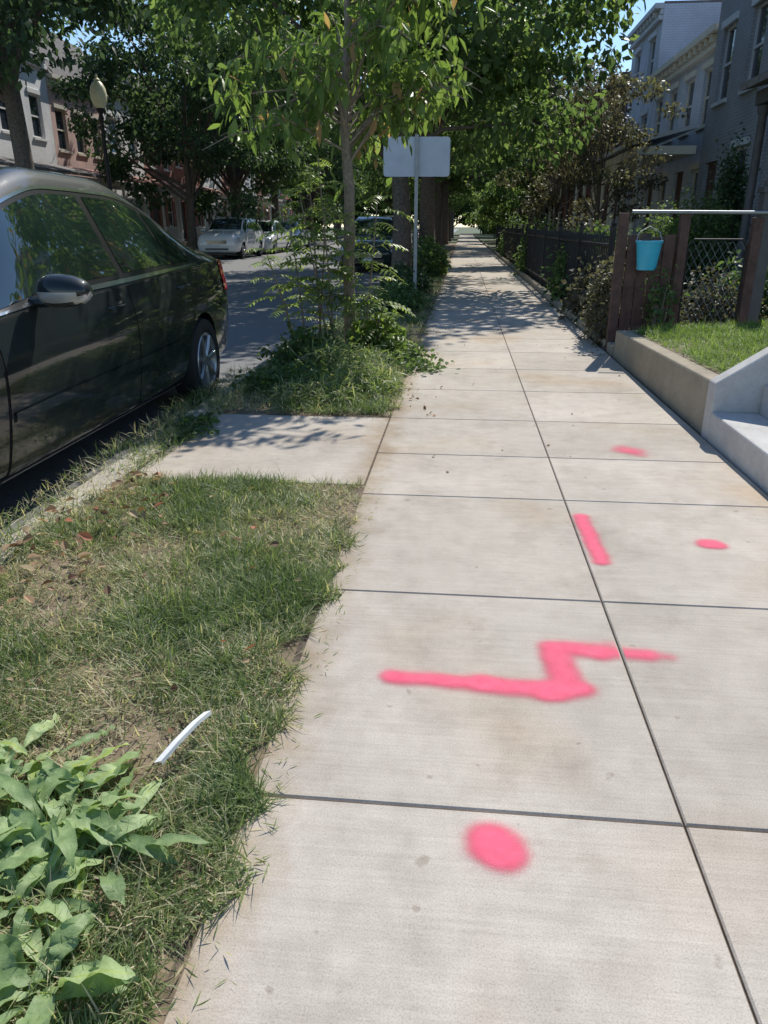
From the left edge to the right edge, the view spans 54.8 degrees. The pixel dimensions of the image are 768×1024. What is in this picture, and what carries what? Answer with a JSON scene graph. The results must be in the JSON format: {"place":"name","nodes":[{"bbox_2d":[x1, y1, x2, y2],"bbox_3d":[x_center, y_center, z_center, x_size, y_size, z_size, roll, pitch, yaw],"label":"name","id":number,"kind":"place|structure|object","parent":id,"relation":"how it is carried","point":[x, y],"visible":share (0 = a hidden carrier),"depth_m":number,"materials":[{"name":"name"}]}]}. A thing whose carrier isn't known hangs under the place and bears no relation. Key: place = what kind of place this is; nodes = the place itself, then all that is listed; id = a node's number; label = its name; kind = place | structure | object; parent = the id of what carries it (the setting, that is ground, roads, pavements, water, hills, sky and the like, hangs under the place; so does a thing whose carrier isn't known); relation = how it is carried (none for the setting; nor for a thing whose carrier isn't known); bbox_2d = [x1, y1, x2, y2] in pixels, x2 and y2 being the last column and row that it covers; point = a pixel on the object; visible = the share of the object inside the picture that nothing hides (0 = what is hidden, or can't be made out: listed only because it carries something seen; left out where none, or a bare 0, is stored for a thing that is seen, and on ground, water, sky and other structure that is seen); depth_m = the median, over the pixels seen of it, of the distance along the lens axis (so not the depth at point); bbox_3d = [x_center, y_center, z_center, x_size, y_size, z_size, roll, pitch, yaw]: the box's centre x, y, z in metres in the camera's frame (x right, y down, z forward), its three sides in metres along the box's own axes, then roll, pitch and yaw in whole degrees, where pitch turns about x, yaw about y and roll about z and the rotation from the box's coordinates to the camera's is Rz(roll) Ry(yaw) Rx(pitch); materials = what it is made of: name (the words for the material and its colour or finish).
{"place":"outdoors","nodes":[
{"label":"outdoors","id":0,"kind":"place"},
{"bbox_2d":[0,464,369,1023],"bbox_3d":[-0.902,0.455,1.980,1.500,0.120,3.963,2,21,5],"label":"lawn grass","id":1,"kind":"structure","parent":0,"point":[220,511],"depth_m":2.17,"materials":[{"name":"green plant"}]},
{"bbox_2d":[0,846,102,938],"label":"broadleaf weed","id":2,"kind":"object","parent":1,"relation":"on","point":[38,871],"visible":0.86,"depth_m":1.39,"materials":[{"name":"green plant"}]},
{"bbox_2d":[0,713,116,816],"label":"broadleaf weed","id":3,"kind":"object","parent":1,"relation":"on","point":[11,766],"visible":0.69,"depth_m":1.77,"materials":[{"name":"green plant"}]},
{"bbox_2d":[0,907,139,1023],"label":"broadleaf weed","id":4,"kind":"object","parent":1,"relation":"on","point":[104,970],"visible":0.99,"depth_m":1.23,"materials":[{"name":"green plant"}]},
{"bbox_2d":[0,742,144,868],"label":"broadleaf weed","id":5,"kind":"object","parent":1,"relation":"on","point":[64,837],"visible":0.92,"depth_m":1.59,"materials":[{"name":"green plant"}]},
{"bbox_2d":[0,470,177,608],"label":"fallen leaves","id":6,"kind":"object","parent":1,"relation":"on","point":[83,535],"visible":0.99,"depth_m":2.94,"materials":[{"name":"brown plant"}]},
{"bbox_2d":[0,768,210,909],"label":"broadleaf weed","id":7,"kind":"object","parent":1,"relation":"on","point":[33,850],"visible":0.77,"depth_m":1.50,"materials":[{"name":"green plant"}]},
{"bbox_2d":[5,484,301,733],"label":"fallen leaves","id":8,"kind":"object","parent":1,"relation":"on","point":[107,589],"visible":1,"depth_m":2.69,"materials":[{"name":"brown plant"}]},
{"bbox_2d":[154,710,211,763],"bbox_3d":[-0.479,0.535,1.778,0.020,0.023,0.206,8,23,21],"label":"plastic strip","id":9,"kind":"object","parent":1,"relation":"on","point":[176,742],"visible":1,"depth_m":1.76,"materials":[{"name":"white plastic"}]},
{"bbox_2d":[0,229,458,538],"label":"road","id":10,"kind":"structure","parent":0,"point":[252,329],"depth_m":8.78,"materials":[{"name":"grey asphalt"}]},
{"bbox_2d":[0,166,227,484],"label":"parked car","id":11,"kind":"object","parent":10,"relation":"on","point":[113,306],"visible":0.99,"depth_m":4.12,"materials":[{"name":"paint"}]},
{"bbox_2d":[197,216,264,258],"bbox_3d":[-6.886,-12.476,33.611,2.379,1.740,4.842,2,21,5],"label":"parked car","id":12,"kind":"object","parent":10,"relation":"on","point":[223,236],"visible":0.9,"depth_m":32.33,"materials":[{"name":"paint"}]},
{"bbox_2d":[257,220,289,253],"bbox_3d":[-6.292,-14.581,39.198,2.327,1.645,4.992,2,21,5],"label":"parked car","id":13,"kind":"object","parent":10,"relation":"on","point":[266,227],"visible":0.37,"depth_m":38.13,"materials":[{"name":"paint"}]},
{"bbox_2d":[279,221,310,249],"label":"parked car","id":14,"kind":"object","parent":10,"relation":"on","point":[299,231],"visible":0.34,"depth_m":43.72,"materials":[{"name":"paint"}]},
{"bbox_2d":[338,216,393,269],"bbox_3d":[-0.264,-8.939,24.575,2.327,1.645,4.992,2,21,5],"label":"parked car","id":15,"kind":"object","parent":10,"relation":"on","point":[365,223],"visible":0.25,"depth_m":22.87,"materials":[{"name":"paint"}]},
{"bbox_2d":[355,163,419,210],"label":"street tree","id":16,"kind":"object","parent":10,"relation":"on","point":[388,201],"visible":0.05,"depth_m":99.45,"materials":[{"name":"green plant"}]},
{"bbox_2d":[133,414,388,484],"bbox_3d":[-0.635,-0.371,4.411,1.209,0.077,1.384,2,21,5],"label":"concrete crossing","id":17,"kind":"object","parent":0,"point":[343,449],"visible":0.71,"depth_m":4.28,"materials":[{"name":"grey concrete"}]},
{"bbox_2d":[164,412,221,442],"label":"weed clump","id":18,"kind":"object","parent":17,"relation":"on","point":[199,421],"visible":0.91,"depth_m":4.63,"materials":[{"name":"green plant"}]},
{"bbox_2d":[211,243,455,417],"bbox_3d":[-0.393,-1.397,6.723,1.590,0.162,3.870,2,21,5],"label":"lawn grass","id":19,"kind":"structure","parent":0,"point":[370,407],"depth_m":5.28,"materials":[{"name":"green plant"}]},
{"bbox_2d":[226,352,333,398],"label":"weed clump","id":20,"kind":"object","parent":19,"relation":"on","point":[290,369],"visible":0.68,"depth_m":5.79,"materials":[{"name":"green plant"}]},
{"bbox_2d":[256,321,346,365],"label":"weed clump","id":21,"kind":"object","parent":19,"relation":"on","point":[299,339],"visible":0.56,"depth_m":6.81,"materials":[{"name":"green plant"}]},
{"bbox_2d":[246,162,363,337],"bbox_3d":[-0.786,-2.400,7.117,1.218,1.761,0.888,2,21,5],"label":"weedy shoot","id":22,"kind":"object","parent":19,"relation":"on","point":[301,298],"visible":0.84,"depth_m":7.08,"materials":[{"name":"green plant"}]},
{"bbox_2d":[254,372,360,414],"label":"weed clump","id":23,"kind":"object","parent":19,"relation":"on","point":[292,392],"visible":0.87,"depth_m":5.33,"materials":[{"name":"green plant"}]},
{"bbox_2d":[266,154,398,347],"bbox_3d":[-0.477,-2.359,6.950,1.253,1.803,0.838,2,21,5],"label":"weedy shoot","id":24,"kind":"object","parent":19,"relation":"on","point":[338,253],"visible":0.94,"depth_m":6.94,"materials":[{"name":"green plant"}]},
{"bbox_2d":[288,335,401,375],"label":"weed clump","id":25,"kind":"object","parent":19,"relation":"on","point":[333,352],"visible":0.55,"depth_m":6.40,"materials":[{"name":"green plant"}]},
{"bbox_2d":[201,0,517,348],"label":"young street tree","id":26,"kind":"object","parent":19,"relation":"on","point":[394,98],"visible":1,"depth_m":6.58,"materials":[{"name":"green plant"}]},
{"bbox_2d":[316,353,411,408],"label":"weed clump","id":27,"kind":"object","parent":19,"relation":"on","point":[367,378],"visible":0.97,"depth_m":5.60,"materials":[{"name":"green plant"}]},
{"bbox_2d":[327,192,420,349],"bbox_3d":[-0.111,-2.275,7.150,0.833,1.505,0.900,-12,24,-28],"label":"weedy shoot","id":28,"kind":"object","parent":19,"relation":"on","point":[370,287],"visible":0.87,"depth_m":7.12,"materials":[{"name":"green plant"}]},
{"bbox_2d":[345,308,412,352],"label":"weed clump","id":29,"kind":"object","parent":19,"relation":"on","point":[387,330],"visible":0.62,"depth_m":7.27,"materials":[{"name":"green plant"}]},
{"bbox_2d":[317,271,446,339],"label":"lawn grass","id":30,"kind":"structure","parent":19,"relation":"on","point":[413,319],"depth_m":10.36,"materials":[{"name":"green plant"}]},
{"bbox_2d":[128,0,645,269],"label":"street tree","id":31,"kind":"object","parent":19,"relation":"on","point":[493,67],"visible":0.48,"depth_m":14.29,"materials":[{"name":"green plant"}]},
{"bbox_2d":[362,278,435,313],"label":"weed clump","id":32,"kind":"object","parent":19,"relation":"on","point":[399,294],"visible":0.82,"depth_m":10.90,"materials":[{"name":"green plant"}]},
{"bbox_2d":[373,259,438,294],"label":"weed clump","id":33,"kind":"object","parent":19,"relation":"on","point":[407,272],"visible":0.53,"depth_m":14.19,"materials":[{"name":"green plant"}]},
{"bbox_2d":[363,344,460,375],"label":"weed clump","id":34,"kind":"object","parent":19,"relation":"on","point":[413,355],"visible":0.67,"depth_m":6.79,"materials":[{"name":"green plant"}]},
{"bbox_2d":[240,0,591,249],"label":"street tree","id":35,"kind":"object","parent":19,"relation":"on","point":[427,212],"visible":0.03,"depth_m":25.17,"materials":[{"name":"green plant"}]},
{"bbox_2d":[383,134,449,293],"bbox_3d":[0.560,-5.025,13.092,1.140,2.950,0.060,1,21,2],"label":"street sign","id":36,"kind":"object","parent":19,"relation":"on","point":[430,157],"visible":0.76,"depth_m":12.73,"materials":[{"name":"metal"}]},
{"bbox_2d":[411,230,451,278],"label":"weed clump","id":37,"kind":"object","parent":19,"relation":"on","point":[431,258],"visible":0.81,"depth_m":18.46,"materials":[{"name":"green plant"}]},
{"bbox_2d":[359,72,549,249],"bbox_3d":[3.455,-17.950,36.374,10.200,9.904,10.232,1,21,2],"label":"street tree","id":38,"kind":"object","parent":19,"relation":"on","point":[441,183],"visible":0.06,"depth_m":37.42,"materials":[{"name":"green plant"}]},
{"bbox_2d":[409,39,516,244],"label":"street tree","id":39,"kind":"object","parent":19,"relation":"on","point":[444,225],"visible":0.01,"depth_m":51.63,"materials":[{"name":"brown plant"}]},
{"bbox_2d":[43,0,680,226],"label":"sky","id":40,"kind":"structure","parent":0,"point":[616,41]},
{"bbox_2d":[163,234,767,1023],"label":"sidewalk","id":41,"kind":"structure","parent":0,"point":[379,894],"depth_m":1.87,"materials":[{"name":"concrete"}]},
{"bbox_2d":[163,487,380,1023],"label":"dry grass clippings","id":42,"kind":"object","parent":41,"relation":"on","point":[191,973],"visible":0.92,"depth_m":1.57,"materials":[{"name":"beige plant"}]},
{"bbox_2d":[467,823,526,870],"bbox_3d":[0.234,0.691,1.534,0.205,0.001,0.205,2,21,5],"label":"spray paint mark","id":43,"kind":"object","parent":41,"relation":"on","point":[496,846],"visible":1,"depth_m":1.53,"materials":[{"name":"pink paint"}]},
{"bbox_2d":[380,641,669,701],"bbox_3d":[0.439,0.461,2.130,0.952,0.001,0.386,-7,22,-17],"label":"spray paint mark","id":44,"kind":"object","parent":41,"relation":"on","point":[565,682],"visible":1,"depth_m":2.10,"materials":[{"name":"pink paint"}]},
{"bbox_2d":[574,514,608,563],"bbox_3d":[0.851,0.103,3.057,0.160,0.001,0.620,2,21,5],"label":"spray paint mark","id":45,"kind":"object","parent":41,"relation":"on","point":[594,547],"visible":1,"depth_m":3.03,"materials":[{"name":"pink paint"}]},
{"bbox_2d":[245,227,717,417],"bbox_3d":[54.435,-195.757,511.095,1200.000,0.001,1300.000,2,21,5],"label":"ground","id":46,"kind":"structure","parent":0,"point":[465,230],"depth_m":171.13,"materials":[{"name":"grey concrete"}]},
{"bbox_2d":[0,283,379,565],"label":"curb","id":47,"kind":"structure","parent":46,"relation":"on","point":[101,477],"depth_m":3.80,"materials":[{"name":"concrete"}]},
{"bbox_2d":[0,363,275,584],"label":"curb grass","id":48,"kind":"structure","parent":47,"relation":"on","point":[171,420],"depth_m":4.09,"materials":[{"name":"green plant"}]},
{"bbox_2d":[413,163,487,241],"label":"street tree","id":49,"kind":"object","parent":46,"relation":"on","point":[452,200],"visible":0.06,"depth_m":64.55,"materials":[{"name":"green plant"}]},
{"bbox_2d":[472,233,713,330],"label":"front yard","id":50,"kind":"structure","parent":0,"point":[489,240],"depth_m":60.67,"materials":[{"name":"brown soil"}]},
{"bbox_2d":[463,173,553,238],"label":"street tree","id":51,"kind":"object","parent":50,"relation":"on","point":[490,203],"visible":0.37,"depth_m":53.89,"materials":[{"name":"green plant"}]},
{"bbox_2d":[495,224,523,267],"bbox_3d":[4.768,-10.596,29.100,0.070,1.320,17.433,2,21,5],"label":"iron fence","id":52,"kind":"object","parent":50,"relation":"on","point":[509,232],"visible":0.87,"depth_m":26.05,"materials":[{"name":"black metal"}]},
{"bbox_2d":[505,202,554,265],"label":"shrub","id":53,"kind":"object","parent":50,"relation":"on","point":[531,222],"visible":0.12,"depth_m":23.94,"materials":[{"name":"green plant"}]},
{"bbox_2d":[471,50,589,228],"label":"street tree","id":54,"kind":"object","parent":50,"relation":"on","point":[532,175],"visible":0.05,"depth_m":44.08,"materials":[{"name":"green plant"}]},
{"bbox_2d":[510,212,562,274],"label":"shrub","id":55,"kind":"object","parent":50,"relation":"on","point":[522,254],"visible":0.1,"depth_m":19.46,"materials":[{"name":"green plant"}]},
{"bbox_2d":[483,242,614,355],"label":"edging wall","id":56,"kind":"structure","parent":50,"relation":"on","point":[540,289],"depth_m":12.53,"materials":[{"name":"concrete"}]},
{"bbox_2d":[492,51,638,226],"bbox_3d":[6.142,-12.177,25.882,4.505,6.706,4.880,-7,22,-18],"label":"ornamental tree","id":57,"kind":"object","parent":50,"relation":"on","point":[552,197],"visible":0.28,"depth_m":25.88,"materials":[{"name":"green plant"}]},
{"bbox_2d":[533,202,605,270],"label":"shrub","id":58,"kind":"object","parent":50,"relation":"on","point":[564,220],"visible":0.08,"depth_m":16.43,"materials":[{"name":"green plant"}]},
{"bbox_2d":[523,219,616,309],"bbox_3d":[3.209,-4.954,14.478,0.070,1.320,12.933,2,21,5],"label":"iron fence","id":59,"kind":"object","parent":50,"relation":"on","point":[578,244],"visible":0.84,"depth_m":11.94,"materials":[{"name":"black metal"}]},
{"bbox_2d":[539,215,628,306],"bbox_3d":[3.387,-4.130,12.149,1.666,1.385,2.148,2,21,5],"label":"shrub","id":60,"kind":"object","parent":50,"relation":"on","point":[556,278],"visible":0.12,"depth_m":12.12,"materials":[{"name":"green plant"}]},
{"bbox_2d":[558,70,630,229],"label":"row house","id":61,"kind":"structure","parent":50,"relation":"on","point":[568,190],"depth_m":33.64,"materials":[{"name":"brick"}]},
{"bbox_2d":[575,251,629,348],"bbox_3d":[2.370,-2.330,8.030,0.528,0.989,1.270,2,21,5],"label":"shrub","id":62,"kind":"object","parent":50,"relation":"on","point":[595,315],"visible":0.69,"depth_m":7.93,"materials":[{"name":"green plant"}]},
{"bbox_2d":[556,238,658,325],"bbox_3d":[3.074,-3.063,9.780,1.638,1.099,1.745,-11,24,-27],"label":"shrub","id":63,"kind":"object","parent":50,"relation":"on","point":[575,301],"visible":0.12,"depth_m":9.78,"materials":[{"name":"green plant"}]},
{"bbox_2d":[529,51,688,233],"bbox_3d":[5.912,-9.342,20.011,4.082,5.608,3.768,2,21,5],"label":"ornamental tree","id":64,"kind":"object","parent":50,"relation":"on","point":[617,128],"visible":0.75,"depth_m":19.46,"materials":[{"name":"green plant"}]},
{"bbox_2d":[590,55,683,239],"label":"row house","id":65,"kind":"structure","parent":50,"relation":"on","point":[669,70],"depth_m":24.52,"materials":[{"name":"grey paint"}]},
{"bbox_2d":[573,0,721,236],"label":"row house","id":66,"kind":"structure","parent":50,"relation":"on","point":[665,31],"depth_m":25.57,"materials":[{"name":"grey paint"}]},
{"bbox_2d":[605,23,718,242],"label":"row house","id":67,"kind":"structure","parent":50,"relation":"on","point":[695,57],"depth_m":21.17,"materials":[{"name":"grey paint"}]},
{"bbox_2d":[676,69,696,138],"bbox_3d":[9.040,-12.052,21.948,0.220,1.675,1.120,2,21,5],"label":"window","id":68,"kind":"structure","parent":67,"relation":"in","point":[692,74],"depth_m":22.07,"materials":[{"name":"beige paint"}]},
{"bbox_2d":[694,57,713,131],"bbox_3d":[8.860,-11.398,20.253,0.220,1.675,1.120,2,21,5],"label":"window","id":69,"kind":"structure","parent":67,"relation":"in","point":[710,62],"depth_m":20.48,"materials":[{"name":"beige paint"}]},
{"bbox_2d":[613,330,718,433],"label":"retaining wall","id":70,"kind":"structure","parent":50,"relation":"on","point":[676,383],"depth_m":5.42,"materials":[{"name":"concrete"}]},
{"bbox_2d":[627,181,740,289],"bbox_3d":[5.400,-4.892,13.204,2.670,1.854,2.415,2,21,5],"label":"shrub","id":71,"kind":"object","parent":50,"relation":"on","point":[695,232],"visible":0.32,"depth_m":12.96,"materials":[{"name":"green plant"}]},
{"bbox_2d":[605,210,767,350],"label":"board fence","id":72,"kind":"object","parent":50,"relation":"on","point":[668,254],"visible":0.52,"depth_m":7.33,"materials":[{"name":"brown wood"}]},
{"bbox_2d":[635,226,663,269],"bbox_3d":[2.567,-2.560,7.184,0.257,0.404,0.256,2,21,5],"label":"bucket","id":73,"kind":"object","parent":72,"relation":"hanging from","point":[648,252],"visible":1,"depth_m":7.13,"materials":[{"name":"blue plastic"}]},
{"bbox_2d":[677,238,747,326],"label":"chain link gate","id":74,"kind":"structure","parent":72,"relation":"attached to","point":[745,254],"depth_m":7.31,"materials":[{"name":"black metal"}]},
{"bbox_2d":[629,259,767,326],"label":"shrub","id":75,"kind":"object","parent":50,"relation":"on","point":[710,306],"visible":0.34,"depth_m":8.03,"materials":[{"name":"green plant"}]},
{"bbox_2d":[689,122,760,286],"bbox_3d":[6.484,-5.787,14.059,1.358,2.895,1.228,2,21,5],"label":"shrub","id":76,"kind":"object","parent":50,"relation":"on","point":[731,188],"visible":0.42,"depth_m":13.84,"materials":[{"name":"green plant"}]},
{"bbox_2d":[684,70,767,300],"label":"row house","id":77,"kind":"structure","parent":50,"relation":"on","point":[761,100],"depth_m":12.10,"materials":[{"name":"grey paint"}]},
{"bbox_2d":[687,0,767,266],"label":"row house","id":78,"kind":"structure","parent":50,"relation":"on","point":[741,54],"depth_m":17.60,"materials":[{"name":"grey paint"}]},
{"bbox_2d":[710,10,739,108],"bbox_3d":[8.463,-11.097,18.258,0.220,1.900,1.120,2,21,5],"label":"window","id":79,"kind":"structure","parent":78,"relation":"in","point":[722,98],"depth_m":18.39,"materials":[{"name":"grey glass"}]},
{"bbox_2d":[738,0,767,94],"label":"window","id":80,"kind":"structure","parent":78,"relation":"in","point":[762,17],"depth_m":16.50,"materials":[{"name":"grey glass"}]},
{"bbox_2d":[699,249,767,321],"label":"shrub","id":81,"kind":"object","parent":50,"relation":"on","point":[737,276],"visible":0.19,"depth_m":8.57,"materials":[{"name":"green plant"}]},
{"bbox_2d":[747,176,767,323],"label":"fence post","id":82,"kind":"object","parent":50,"relation":"on","point":[758,286],"visible":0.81,"depth_m":7.22,"materials":[{"name":"brown wood"}]},
{"bbox_2d":[639,264,689,328],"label":"shrub","id":83,"kind":"object","parent":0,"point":[658,314],"visible":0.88,"depth_m":7.28,"materials":[{"name":"green plant"}]},
{"bbox_2d":[632,315,767,373],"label":"raised yard","id":84,"kind":"structure","parent":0,"point":[678,352],"depth_m":5.92,"materials":[{"name":"green plant"}]},
{"label":"tree lawn","id":85,"kind":"structure","parent":0,"visible":0},
{"bbox_2d":[90,74,112,190],"bbox_3d":[-9.248,-11.433,24.796,0.520,5.680,0.520,2,21,5],"label":"street lamp","id":86,"kind":"object","parent":85,"relation":"on","point":[98,94],"visible":0.73,"depth_m":24.02,"materials":[{"name":"black metal"}]},
{"bbox_2d":[0,0,253,168],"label":"street tree","id":87,"kind":"object","parent":85,"relation":"on","point":[23,23],"visible":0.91,"depth_m":19.13,"materials":[{"name":"green plant"}]},
{"bbox_2d":[46,0,291,249],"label":"street tree","id":88,"kind":"object","parent":85,"relation":"on","point":[156,128],"visible":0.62,"depth_m":29.93,"materials":[{"name":"green plant"}]},
{"bbox_2d":[134,0,336,221],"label":"street tree","id":89,"kind":"object","parent":85,"relation":"on","point":[235,181],"visible":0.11,"depth_m":37.95,"materials":[{"name":"green plant"}]},
{"bbox_2d":[194,27,355,221],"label":"street tree","id":90,"kind":"object","parent":85,"relation":"on","point":[285,183],"visible":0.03,"depth_m":47.84,"materials":[{"name":"green plant"}]},
{"bbox_2d":[250,91,362,241],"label":"street tree","id":91,"kind":"object","parent":85,"relation":"on","point":[329,177],"visible":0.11,"depth_m":58.33,"materials":[{"name":"green plant"}]},
{"bbox_2d":[287,129,382,238],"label":"street tree","id":92,"kind":"object","parent":85,"relation":"on","point":[341,197],"visible":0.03,"depth_m":73.41,"materials":[{"name":"green plant"}]},
{"label":"front yard","id":93,"kind":"structure","parent":0,"visible":0},
{"bbox_2d":[0,49,104,183],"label":"row house","id":94,"kind":"structure","parent":93,"relation":"on","point":[35,101],"depth_m":30.74,"materials":[{"name":"white paint"}]},
{"bbox_2d":[26,87,48,141],"bbox_3d":[-14.477,-16.506,30.817,0.220,1.900,1.120,2,21,5],"label":"window","id":95,"kind":"structure","parent":94,"relation":"in","point":[33,99],"depth_m":30.91,"materials":[{"name":"white paint"}]},
{"bbox_2d":[31,32,146,212],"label":"row house","id":96,"kind":"structure","parent":93,"relation":"on","point":[70,150],"depth_m":33.31,"materials":[{"name":"brick"}]},
{"bbox_2d":[52,103,72,153],"bbox_3d":[-14.279,-16.944,32.785,0.220,1.900,1.120,2,21,5],"label":"window","id":97,"kind":"structure","parent":96,"relation":"in","point":[59,115],"depth_m":32.90,"materials":[{"name":"beige paint"}]},
{"bbox_2d":[100,80,183,244],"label":"row house","id":98,"kind":"structure","parent":93,"relation":"on","point":[118,106],"depth_m":39.53,"materials":[{"name":"white paint"}]},
{"bbox_2d":[102,71,205,245],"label":"row house","id":99,"kind":"structure","parent":93,"relation":"on","point":[156,215],"depth_m":43.94,"materials":[{"name":"red brick"}]},
{"bbox_2d":[173,110,228,240],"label":"row house","id":100,"kind":"structure","parent":93,"relation":"on","point":[179,172],"depth_m":47.55,"materials":[{"name":"red brick"}]},
{"bbox_2d":[174,99,246,226],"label":"row house","id":101,"kind":"structure","parent":93,"relation":"on","point":[208,184],"depth_m":52.63,"materials":[{"name":"beige brick"}]},
{"bbox_2d":[313,184,392,224],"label":"street tree","id":102,"kind":"object","parent":93,"relation":"on","point":[359,208],"visible":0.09,"depth_m":115.48,"materials":[{"name":"green plant"}]},
{"label":"front yard","id":103,"kind":"structure","parent":0,"visible":0},
{"bbox_2d":[701,347,767,493],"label":"front steps","id":104,"kind":"structure","parent":103,"relation":"on","point":[734,431],"depth_m":4.30,"materials":[{"name":"concrete"}]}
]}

